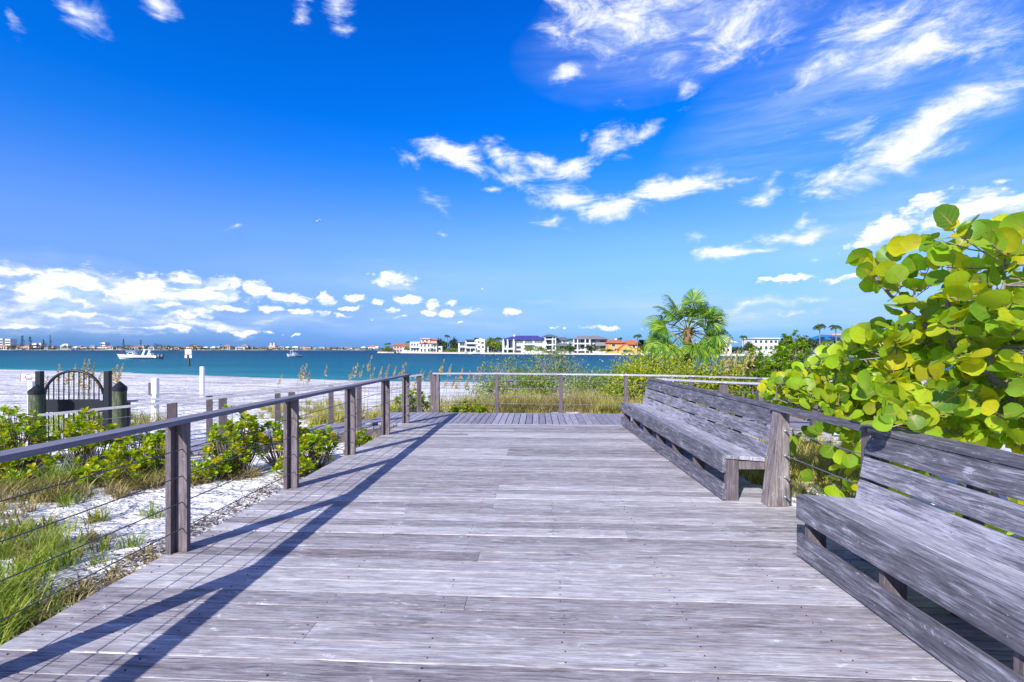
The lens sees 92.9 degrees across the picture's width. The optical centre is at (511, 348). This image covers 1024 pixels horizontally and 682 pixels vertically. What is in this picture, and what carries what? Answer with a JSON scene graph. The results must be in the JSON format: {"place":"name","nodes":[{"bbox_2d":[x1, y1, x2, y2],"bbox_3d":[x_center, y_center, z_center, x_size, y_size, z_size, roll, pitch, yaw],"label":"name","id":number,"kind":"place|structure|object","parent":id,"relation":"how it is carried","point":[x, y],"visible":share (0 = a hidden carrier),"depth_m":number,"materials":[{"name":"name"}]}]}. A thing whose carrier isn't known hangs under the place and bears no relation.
{"place":"outdoors","nodes":[
{"label":"outdoors","id":0,"kind":"place"},
{"bbox_2d":[0,408,164,645],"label":"green grass","id":1,"kind":"structure","parent":0,"point":[6,589],"depth_m":4.34,"materials":[{"name":"green plant"}]},
{"bbox_2d":[0,387,731,639],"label":"straw grass","id":2,"kind":"structure","parent":0,"point":[120,493],"depth_m":6.10,"materials":[{"name":"plant"}]},
{"bbox_2d":[0,349,952,381],"bbox_3d":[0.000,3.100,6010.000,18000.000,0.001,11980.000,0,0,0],"label":"sea","id":3,"kind":"structure","parent":0,"point":[340,364],"depth_m":109.11,"materials":[{"name":"liquid"}]},
{"bbox_2d":[117,348,163,358],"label":"motor boat","id":4,"kind":"object","parent":3,"relation":"on","point":[134,355],"visible":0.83,"depth_m":145.97,"materials":[{"name":"white paint"}]},
{"bbox_2d":[185,349,191,365],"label":"channel marker","id":5,"kind":"object","parent":3,"relation":"in","point":[188,353],"visible":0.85,"depth_m":86.75,"materials":[{"name":"white paint"}]},
{"bbox_2d":[287,350,301,356],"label":"motor boat","id":6,"kind":"object","parent":3,"relation":"on","point":[294,354],"visible":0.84,"depth_m":180.44,"materials":[{"name":"white paint"}]},
{"bbox_2d":[60,386,936,497],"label":"dune grass","id":7,"kind":"structure","parent":0,"point":[808,453],"depth_m":12.76,"materials":[{"name":"green plant"}]},
{"bbox_2d":[0,369,1020,640],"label":"beach sand","id":8,"kind":"structure","parent":0,"point":[12,389],"depth_m":7.78,"materials":[{"name":"white sand"}]},
{"bbox_2d":[0,420,20,446],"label":"leafy shrub","id":9,"kind":"object","parent":8,"relation":"on","point":[11,431],"visible":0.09,"depth_m":7.69,"materials":[{"name":"green plant"}]},
{"bbox_2d":[20,373,34,423],"bbox_3d":[-11.402,1.400,11.527,0.400,1.635,0.125,0,0,0],"label":"beach sign","id":10,"kind":"object","parent":8,"relation":"on","point":[27,377],"visible":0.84,"depth_m":11.47,"materials":[{"name":"white paint"}]},
{"bbox_2d":[0,453,60,481],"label":"leafy shrub","id":11,"kind":"object","parent":8,"relation":"on","point":[13,463],"visible":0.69,"depth_m":6.66,"materials":[{"name":"green plant"}]},
{"bbox_2d":[0,405,65,476],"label":"leafy shrub","id":12,"kind":"object","parent":8,"relation":"on","point":[30,429],"visible":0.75,"depth_m":7.09,"materials":[{"name":"green plant"}]},
{"bbox_2d":[27,384,46,442],"bbox_3d":[-9.373,1.419,9.600,0.278,1.450,0.278,0,0,0],"label":"dock piling","id":13,"kind":"object","parent":8,"relation":"on","point":[36,393],"visible":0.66,"depth_m":9.52,"materials":[{"name":"green wood"}]},
{"bbox_2d":[55,364,60,426],"bbox_3d":[-12.033,1.241,12.884,0.195,1.702,0.150,0,0,14],"label":"sea oat","id":14,"kind":"object","parent":8,"relation":"on","point":[56,379],"visible":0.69,"depth_m":12.89,"materials":[{"name":"plant"}]},
{"bbox_2d":[61,369,70,430],"bbox_3d":[-10.789,1.240,11.770,0.176,1.520,0.173,0,0,-42],"label":"sea oat","id":15,"kind":"object","parent":8,"relation":"on","point":[66,379],"visible":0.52,"depth_m":11.76,"materials":[{"name":"plant"}]},
{"bbox_2d":[35,369,111,438],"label":"arched gate","id":16,"kind":"structure","parent":8,"relation":"on","point":[104,399],"depth_m":9.99,"materials":[{"name":"black metal"}]},
{"bbox_2d":[81,359,86,396],"bbox_3d":[-11.281,1.165,12.809,0.176,1.824,0.173,0,0,-6],"label":"sea oat","id":17,"kind":"object","parent":8,"relation":"on","point":[84,365],"visible":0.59,"depth_m":12.80,"materials":[{"name":"plant"}]},
{"bbox_2d":[49,407,122,472],"bbox_3d":[-6.346,1.373,7.268,0.932,1.010,0.773,0,0,0],"label":"leafy shrub","id":18,"kind":"object","parent":8,"relation":"on","point":[85,427],"visible":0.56,"depth_m":7.17,"materials":[{"name":"green plant"}]},
{"bbox_2d":[90,362,95,397],"bbox_3d":[-11.182,1.208,12.964,0.176,1.732,0.173,0,0,-21],"label":"sea oat","id":19,"kind":"object","parent":8,"relation":"on","point":[93,372],"visible":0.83,"depth_m":12.97,"materials":[{"name":"plant"}]},
{"bbox_2d":[55,412,132,425],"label":"leafy shrub","id":20,"kind":"object","parent":8,"relation":"on","point":[71,416],"visible":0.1,"depth_m":12.24,"materials":[{"name":"green plant"}]},
{"bbox_2d":[71,449,157,485],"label":"leafy shrub","id":21,"kind":"object","parent":8,"relation":"on","point":[93,466],"visible":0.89,"depth_m":6.80,"materials":[{"name":"green plant"}]},
{"bbox_2d":[112,364,117,385],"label":"sea oat","id":22,"kind":"object","parent":8,"relation":"on","point":[114,375],"visible":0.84,"depth_m":12.16,"materials":[{"name":"plant"}]},
{"bbox_2d":[112,381,127,443],"bbox_3d":[-7.824,1.381,9.700,0.251,1.485,0.251,0,0,0],"label":"dock piling","id":23,"kind":"object","parent":8,"relation":"on","point":[119,392],"visible":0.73,"depth_m":9.62,"materials":[{"name":"green wood"}]},
{"bbox_2d":[101,423,164,471],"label":"leafy shrub","id":24,"kind":"object","parent":8,"relation":"on","point":[141,439],"visible":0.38,"depth_m":7.19,"materials":[{"name":"green plant"}]},
{"bbox_2d":[148,383,150,394],"bbox_3d":[-17.842,2.077,24.000,0.130,0.806,0.130,0,0,-7],"label":"marker post","id":25,"kind":"object","parent":8,"relation":"on","point":[149,388],"visible":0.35,"depth_m":23.93,"materials":[{"name":"grey wood"}]},
{"bbox_2d":[151,378,158,421],"bbox_3d":[-10.270,1.572,14.000,0.145,1.448,0.145,0,0,-7],"label":"marker post","id":26,"kind":"object","parent":8,"relation":"on","point":[154,387],"visible":0.45,"depth_m":13.93,"materials":[{"name":"white paint"}]},
{"bbox_2d":[137,432,194,476],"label":"leafy shrub","id":27,"kind":"object","parent":8,"relation":"on","point":[150,452],"visible":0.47,"depth_m":7.05,"materials":[{"name":"green plant"}]},
{"bbox_2d":[200,367,204,396],"bbox_3d":[-15.284,1.725,24.000,0.160,1.681,0.160,0,0,-7],"label":"marker post","id":28,"kind":"object","parent":8,"relation":"on","point":[202,380],"visible":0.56,"depth_m":23.93,"materials":[{"name":"white paint"}]},
{"bbox_2d":[191,454,238,482],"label":"leafy shrub","id":29,"kind":"object","parent":8,"relation":"on","point":[227,466],"visible":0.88,"depth_m":6.98,"materials":[{"name":"green plant"}]},
{"bbox_2d":[200,404,267,474],"bbox_3d":[-4.199,1.387,7.442,0.937,1.088,0.806,0,0,0],"label":"leafy shrub","id":30,"kind":"object","parent":8,"relation":"on","point":[237,447],"visible":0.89,"depth_m":7.31,"materials":[{"name":"green plant"}]},
{"bbox_2d":[254,415,313,468],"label":"leafy shrub","id":31,"kind":"object","parent":8,"relation":"on","point":[277,432],"visible":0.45,"depth_m":7.64,"materials":[{"name":"green plant"}]},
{"bbox_2d":[271,452,316,476],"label":"leafy shrub","id":32,"kind":"object","parent":8,"relation":"on","point":[305,469],"visible":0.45,"depth_m":7.21,"materials":[{"name":"green plant"}]},
{"bbox_2d":[192,426,395,456],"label":"ramp stringers","id":33,"kind":"object","parent":8,"relation":"on","point":[378,432],"depth_m":10.05,"materials":[{"name":"grey wood"}]},
{"bbox_2d":[301,363,307,420],"bbox_3d":[-5.883,1.222,13.783,0.195,1.647,0.150,0,0,3],"label":"sea oat","id":34,"kind":"object","parent":8,"relation":"on","point":[303,378],"visible":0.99,"depth_m":13.78,"materials":[{"name":"plant"}]},
{"bbox_2d":[191,412,428,454],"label":"beach ramp","id":35,"kind":"structure","parent":8,"relation":"on","point":[338,428],"depth_m":10.33,"materials":[{"name":"grey wood"}]},
{"bbox_2d":[28,385,361,464],"bbox_3d":[-5.476,1.425,9.038,5.226,1.390,0.097,0,0,-27],"label":"cable railing","id":36,"kind":"object","parent":35,"relation":"on","point":[172,409],"visible":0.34,"depth_m":9.03,"materials":[{"name":"grey wood"}]},
{"bbox_2d":[127,374,421,443],"bbox_3d":[-5.087,1.372,11.104,6.119,1.456,0.206,0,0,-24],"label":"cable railing","id":37,"kind":"object","parent":35,"relation":"on","point":[209,405],"visible":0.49,"depth_m":10.95,"materials":[{"name":"grey wood"}]},
{"bbox_2d":[299,422,340,468],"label":"leafy shrub","id":38,"kind":"object","parent":8,"relation":"on","point":[314,439],"visible":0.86,"depth_m":7.63,"materials":[{"name":"green plant"}]},
{"bbox_2d":[356,428,373,446],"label":"leafy shrub","id":39,"kind":"object","parent":8,"relation":"on","point":[363,440],"visible":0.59,"depth_m":8.71,"materials":[{"name":"green plant"}]},
{"bbox_2d":[390,387,429,412],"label":"leafy shrub","id":40,"kind":"object","parent":8,"relation":"on","point":[425,403],"visible":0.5,"depth_m":13.42,"materials":[{"name":"green plant"}]},
{"bbox_2d":[2,469,848,639],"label":"leaf litter","id":41,"kind":"object","parent":8,"relation":"on","point":[195,524],"visible":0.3,"depth_m":5.23,"materials":[{"name":"brown plant"}]},
{"bbox_2d":[445,399,486,412],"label":"leafy shrub","id":42,"kind":"object","parent":8,"relation":"on","point":[456,409],"visible":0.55,"depth_m":13.26,"materials":[{"name":"green plant"}]},
{"bbox_2d":[463,349,542,397],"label":"dune bush","id":43,"kind":"object","parent":8,"relation":"on","point":[497,371],"visible":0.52,"depth_m":21.40,"materials":[{"name":"green plant"}]},
{"bbox_2d":[473,364,571,401],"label":"dune bush","id":44,"kind":"object","parent":8,"relation":"on","point":[526,383],"visible":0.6,"depth_m":18.41,"materials":[{"name":"green plant"}]},
{"bbox_2d":[499,341,604,397],"bbox_3d":[1.954,0.974,21.559,4.488,2.641,3.670,0,0,-22],"label":"dune bush","id":45,"kind":"object","parent":8,"relation":"on","point":[557,361],"visible":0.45,"depth_m":21.36,"materials":[{"name":"green plant"}]},
{"bbox_2d":[534,365,644,400],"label":"dune bush","id":46,"kind":"object","parent":8,"relation":"on","point":[586,386],"visible":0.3,"depth_m":17.96,"materials":[{"name":"green plant"}]},
{"bbox_2d":[563,365,621,397],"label":"dune bush","id":47,"kind":"object","parent":8,"relation":"on","point":[583,377],"visible":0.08,"depth_m":20.30,"materials":[{"name":"green plant"}]},
{"bbox_2d":[365,412,833,440],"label":"boardwalk","id":48,"kind":"structure","parent":8,"relation":"on","point":[518,418],"depth_m":11.04,"materials":[{"name":"grey wood"}]},
{"bbox_2d":[430,373,831,413],"bbox_3d":[2.799,1.162,12.122,9.779,1.095,0.267,0,0,4],"label":"cable railing","id":49,"kind":"object","parent":48,"relation":"on","point":[435,380],"visible":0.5,"depth_m":12.28,"materials":[{"name":"grey wood"}]},
{"bbox_2d":[655,378,817,427],"bbox_3d":[5.110,1.161,9.665,4.388,1.097,0.294,0,0,12],"label":"cable railing","id":50,"kind":"object","parent":48,"relation":"on","point":[723,386],"visible":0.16,"depth_m":9.72,"materials":[{"name":"grey wood"}]},
{"bbox_2d":[597,357,681,402],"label":"dune bush","id":51,"kind":"object","parent":8,"relation":"on","point":[638,383],"visible":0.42,"depth_m":16.41,"materials":[{"name":"green plant"}]},
{"bbox_2d":[600,346,683,399],"bbox_3d":[5.585,0.924,20.554,3.657,2.732,3.338,0,0,0],"label":"dune bush","id":52,"kind":"object","parent":8,"relation":"on","point":[630,360],"visible":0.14,"depth_m":20.38,"materials":[{"name":"green plant"}]},
{"bbox_2d":[610,346,695,396],"bbox_3d":[5.165,1.005,17.695,3.732,2.223,3.024,0,0,-40],"label":"dune bush","id":53,"kind":"object","parent":8,"relation":"on","point":[671,364],"visible":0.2,"depth_m":17.71,"materials":[{"name":"green plant"}]},
{"bbox_2d":[642,287,733,400],"bbox_3d":[6.832,-0.088,19.042,3.426,4.632,2.798,0,0,0],"label":"fan palm","id":54,"kind":"object","parent":8,"relation":"on","point":[705,348],"visible":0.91,"depth_m":18.62,"materials":[{"name":"green plant"}]},
{"bbox_2d":[645,357,738,405],"bbox_3d":[6.077,1.187,16.224,3.470,1.898,3.217,0,0,0],"label":"dune bush","id":55,"kind":"object","parent":8,"relation":"on","point":[699,370],"visible":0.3,"depth_m":15.84,"materials":[{"name":"green plant"}]},
{"bbox_2d":[723,345,728,374],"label":"sea oat","id":56,"kind":"object","parent":8,"relation":"on","point":[724,359],"visible":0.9,"depth_m":13.11,"materials":[{"name":"plant"}]},
{"bbox_2d":[686,346,770,404],"bbox_3d":[7.456,1.056,16.083,3.797,2.312,3.235,0,0,0],"label":"dune bush","id":57,"kind":"object","parent":8,"relation":"on","point":[737,372],"visible":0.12,"depth_m":16.02,"materials":[{"name":"green plant"}]},
{"bbox_2d":[732,349,738,394],"bbox_3d":[6.392,1.035,13.917,0.198,2.061,0.194,0,0,25],"label":"sea oat","id":58,"kind":"object","parent":8,"relation":"on","point":[735,361],"visible":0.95,"depth_m":13.92,"materials":[{"name":"plant"}]},
{"bbox_2d":[742,348,749,396],"bbox_3d":[6.168,1.027,12.833,0.176,2.095,0.173,0,0,-17],"label":"sea oat","id":59,"kind":"object","parent":8,"relation":"on","point":[745,363],"visible":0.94,"depth_m":12.82,"materials":[{"name":"plant"}]},
{"bbox_2d":[748,346,755,403],"bbox_3d":[6.487,0.994,13.137,0.176,2.169,0.173,0,0,-19],"label":"sea oat","id":60,"kind":"object","parent":8,"relation":"on","point":[753,359],"visible":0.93,"depth_m":13.13,"materials":[{"name":"plant"}]},
{"bbox_2d":[737,346,772,402],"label":"leafy shrub","id":61,"kind":"object","parent":8,"relation":"on","point":[758,363],"visible":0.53,"depth_m":13.29,"materials":[{"name":"green plant"}]},
{"bbox_2d":[731,346,801,367],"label":"dune bush","id":62,"kind":"object","parent":8,"relation":"on","point":[771,352],"visible":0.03,"depth_m":17.68,"materials":[{"name":"green plant"}]},
{"bbox_2d":[765,329,817,420],"bbox_3d":[7.598,0.777,13.210,1.430,2.632,1.200,0,0,0],"label":"leafy shrub","id":63,"kind":"object","parent":8,"relation":"on","point":[781,355],"visible":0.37,"depth_m":13.09,"materials":[{"name":"green plant"}]},
{"bbox_2d":[815,340,847,413],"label":"leafy shrub","id":64,"kind":"object","parent":8,"relation":"on","point":[819,360],"visible":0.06,"depth_m":12.92,"materials":[{"name":"green plant"}]},
{"bbox_2d":[757,204,1023,540],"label":"sea grape bush","id":65,"kind":"object","parent":8,"relation":"on","point":[968,323],"visible":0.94,"depth_m":4.39,"materials":[{"name":"green plant"}]},
{"bbox_2d":[0,0,1023,348],"label":"sky","id":66,"kind":"structure","parent":0,"point":[468,169],"materials":[{"name":"blue"}]},
{"bbox_2d":[378,351,815,354],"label":"island shore","id":67,"kind":"structure","parent":0,"point":[542,352],"depth_m":282.71,"materials":[{"name":"beige sand"}]},
{"bbox_2d":[392,343,409,351],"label":"seaside house","id":68,"kind":"structure","parent":67,"relation":"on","point":[398,347],"depth_m":350.12,"materials":[{"name":"pink paint"}]},
{"bbox_2d":[410,338,443,351],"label":"seaside house","id":69,"kind":"structure","parent":67,"relation":"on","point":[417,346],"depth_m":332.29,"materials":[{"name":"white paint"}]},
{"bbox_2d":[440,340,449,351],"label":"shade tree","id":70,"kind":"object","parent":67,"relation":"on","point":[443,343],"visible":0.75,"depth_m":337.75,"materials":[{"name":"green plant"}]},
{"bbox_2d":[448,337,457,351],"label":"shade tree","id":71,"kind":"object","parent":67,"relation":"on","point":[454,341],"visible":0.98,"depth_m":313.05,"materials":[{"name":"green plant"}]},
{"bbox_2d":[458,338,488,351],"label":"seaside house","id":72,"kind":"structure","parent":67,"relation":"on","point":[472,345],"depth_m":304.96,"materials":[{"name":"white paint"}]},
{"bbox_2d":[485,336,496,351],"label":"shade tree","id":73,"kind":"object","parent":67,"relation":"on","point":[490,342],"visible":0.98,"depth_m":296.59,"materials":[{"name":"green plant"}]},
{"bbox_2d":[493,341,501,351],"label":"shade tree","id":74,"kind":"object","parent":67,"relation":"on","point":[498,345],"visible":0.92,"depth_m":291.72,"materials":[{"name":"green plant"}]},
{"bbox_2d":[501,335,544,351],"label":"seaside house","id":75,"kind":"structure","parent":67,"relation":"on","point":[513,343],"depth_m":285.41,"materials":[{"name":"white paint"}]},
{"bbox_2d":[508,340,512,347],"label":"window","id":76,"kind":"structure","parent":75,"relation":"in","point":[510,342],"depth_m":285.43,"materials":[{"name":"grey glass"}]},
{"bbox_2d":[522,346,537,352],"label":"shade tree","id":77,"kind":"object","parent":67,"relation":"on","point":[530,349],"visible":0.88,"depth_m":273.69,"materials":[{"name":"green plant"}]},
{"bbox_2d":[542,334,568,352],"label":"seaside house","id":78,"kind":"structure","parent":67,"relation":"on","point":[553,339],"depth_m":276.26,"materials":[{"name":"white paint"}]},
{"bbox_2d":[566,344,573,352],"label":"shade tree","id":79,"kind":"object","parent":67,"relation":"on","point":[570,348],"visible":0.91,"depth_m":260.46,"materials":[{"name":"green plant"}]},
{"bbox_2d":[571,336,609,352],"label":"seaside house","id":80,"kind":"structure","parent":67,"relation":"on","point":[580,343],"depth_m":263.56,"materials":[{"name":"white paint"}]},
{"bbox_2d":[584,343,598,351],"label":"shade tree","id":81,"kind":"object","parent":67,"relation":"on","point":[590,348],"visible":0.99,"depth_m":253.04,"materials":[{"name":"green plant"}]},
{"bbox_2d":[381,343,810,353],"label":"garden greenery","id":82,"kind":"object","parent":67,"relation":"on","point":[736,348],"visible":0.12,"depth_m":274.92,"materials":[{"name":"green plant"}]},
{"bbox_2d":[377,352,856,356],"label":"seawall","id":83,"kind":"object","parent":67,"relation":"on","point":[547,353],"visible":0.27,"depth_m":262.57,"materials":[{"name":"grey concrete"}]},
{"bbox_2d":[605,339,640,352],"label":"seaside house","id":84,"kind":"structure","parent":67,"relation":"on","point":[618,346],"depth_m":254.11,"materials":[{"name":"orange paint"}]},
{"bbox_2d":[634,334,641,351],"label":"coconut palm","id":85,"kind":"object","parent":67,"relation":"on","point":[637,335],"visible":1,"depth_m":243.53,"materials":[{"name":"green plant"}]},
{"bbox_2d":[636,339,645,351],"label":"shade tree","id":86,"kind":"object","parent":67,"relation":"on","point":[641,342],"visible":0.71,"depth_m":248.44,"materials":[{"name":"green plant"}]},
{"bbox_2d":[696,337,738,352],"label":"seaside house","id":87,"kind":"structure","parent":67,"relation":"on","point":[730,348],"depth_m":227.68,"materials":[{"name":"white paint"}]},
{"bbox_2d":[742,341,755,351],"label":"shade tree","id":88,"kind":"object","parent":67,"relation":"on","point":[746,347],"visible":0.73,"depth_m":215.10,"materials":[{"name":"green plant"}]},
{"bbox_2d":[740,338,779,353],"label":"seaside house","id":89,"kind":"structure","parent":67,"relation":"on","point":[765,344],"depth_m":217.75,"materials":[{"name":"white paint"}]},
{"bbox_2d":[795,335,821,351],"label":"shade tree","id":90,"kind":"object","parent":67,"relation":"on","point":[812,343],"visible":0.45,"depth_m":200.79,"materials":[{"name":"green plant"}]},
{"bbox_2d":[812,324,826,343],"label":"coconut palm","id":91,"kind":"object","parent":67,"relation":"on","point":[819,327],"visible":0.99,"depth_m":194.86,"materials":[{"name":"green plant"}]},
{"bbox_2d":[808,334,842,353],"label":"seaside house","id":92,"kind":"structure","parent":67,"relation":"on","point":[831,338],"depth_m":202.09,"materials":[{"name":"blue paint"}]},
{"bbox_2d":[828,325,842,341],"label":"coconut palm","id":93,"kind":"object","parent":67,"relation":"on","point":[835,327],"visible":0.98,"depth_m":193.61,"materials":[{"name":"green plant"}]},
{"bbox_3d":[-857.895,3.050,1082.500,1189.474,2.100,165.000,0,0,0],"label":"far shore","id":94,"kind":"structure","parent":0,"visible":0},
{"bbox_2d":[0,338,4,345],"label":"apartment block","id":95,"kind":"structure","parent":94,"relation":"on","point":[2,341],"depth_m":1040.00,"materials":[{"name":"grey paint"}]},
{"bbox_2d":[5,339,16,346],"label":"apartment block","id":96,"kind":"structure","parent":94,"relation":"on","point":[9,342],"depth_m":1041.58,"materials":[{"name":"white paint"}]},
{"bbox_2d":[32,343,46,349],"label":"apartment block","id":97,"kind":"structure","parent":94,"relation":"on","point":[34,345],"depth_m":1040.00,"materials":[{"name":"white paint"}]},
{"bbox_2d":[60,344,69,349],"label":"house","id":98,"kind":"structure","parent":94,"relation":"on","point":[64,348],"depth_m":1014.99,"materials":[{"name":"grey paint"}]},
{"bbox_2d":[100,342,110,346],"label":"apartment block","id":99,"kind":"structure","parent":94,"relation":"on","point":[105,343],"depth_m":1041.38,"materials":[{"name":"white paint"}]},
{"bbox_2d":[1,346,380,349],"bbox_3d":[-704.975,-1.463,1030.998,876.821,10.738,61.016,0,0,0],"label":"shoreline scrub","id":100,"kind":"object","parent":94,"relation":"on","point":[198,348],"visible":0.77,"depth_m":1012.13,"materials":[{"name":"green plant"}]},
{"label":"deck joists","id":101,"kind":"structure","parent":0,"visible":0},
{"bbox_2d":[0,423,1012,681],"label":"deck","id":102,"kind":"structure","parent":101,"relation":"on","point":[522,497],"depth_m":3.23,"materials":[{"name":"grey wood"}]},
{"bbox_2d":[0,374,410,621],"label":"cable railing","id":103,"kind":"object","parent":102,"relation":"on","point":[178,498],"visible":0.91,"depth_m":3.83,"materials":[{"name":"grey wood"}]},
{"bbox_2d":[0,428,951,681],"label":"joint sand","id":104,"kind":"structure","parent":102,"relation":"on","point":[466,644],"depth_m":2.48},
{"bbox_2d":[621,378,780,500],"bbox_3d":[2.567,1.100,7.610,0.669,0.998,5.030,0,0,1],"label":"slatted bench","id":105,"kind":"object","parent":102,"relation":"on","point":[728,453],"visible":0.94,"depth_m":6.27,"materials":[{"name":"grey wood"}]},
{"bbox_2d":[761,406,873,505],"bbox_3d":[2.723,1.110,4.400,0.254,1.020,1.400,0,0,0],"label":"cable railing","id":106,"kind":"object","parent":102,"relation":"on","point":[776,487],"visible":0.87,"depth_m":4.93,"materials":[{"name":"grey wood"}]},
{"bbox_2d":[796,427,1023,681],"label":"slatted bench","id":107,"kind":"object","parent":102,"relation":"on","point":[968,566],"visible":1,"depth_m":2.82,"materials":[{"name":"grey wood"}]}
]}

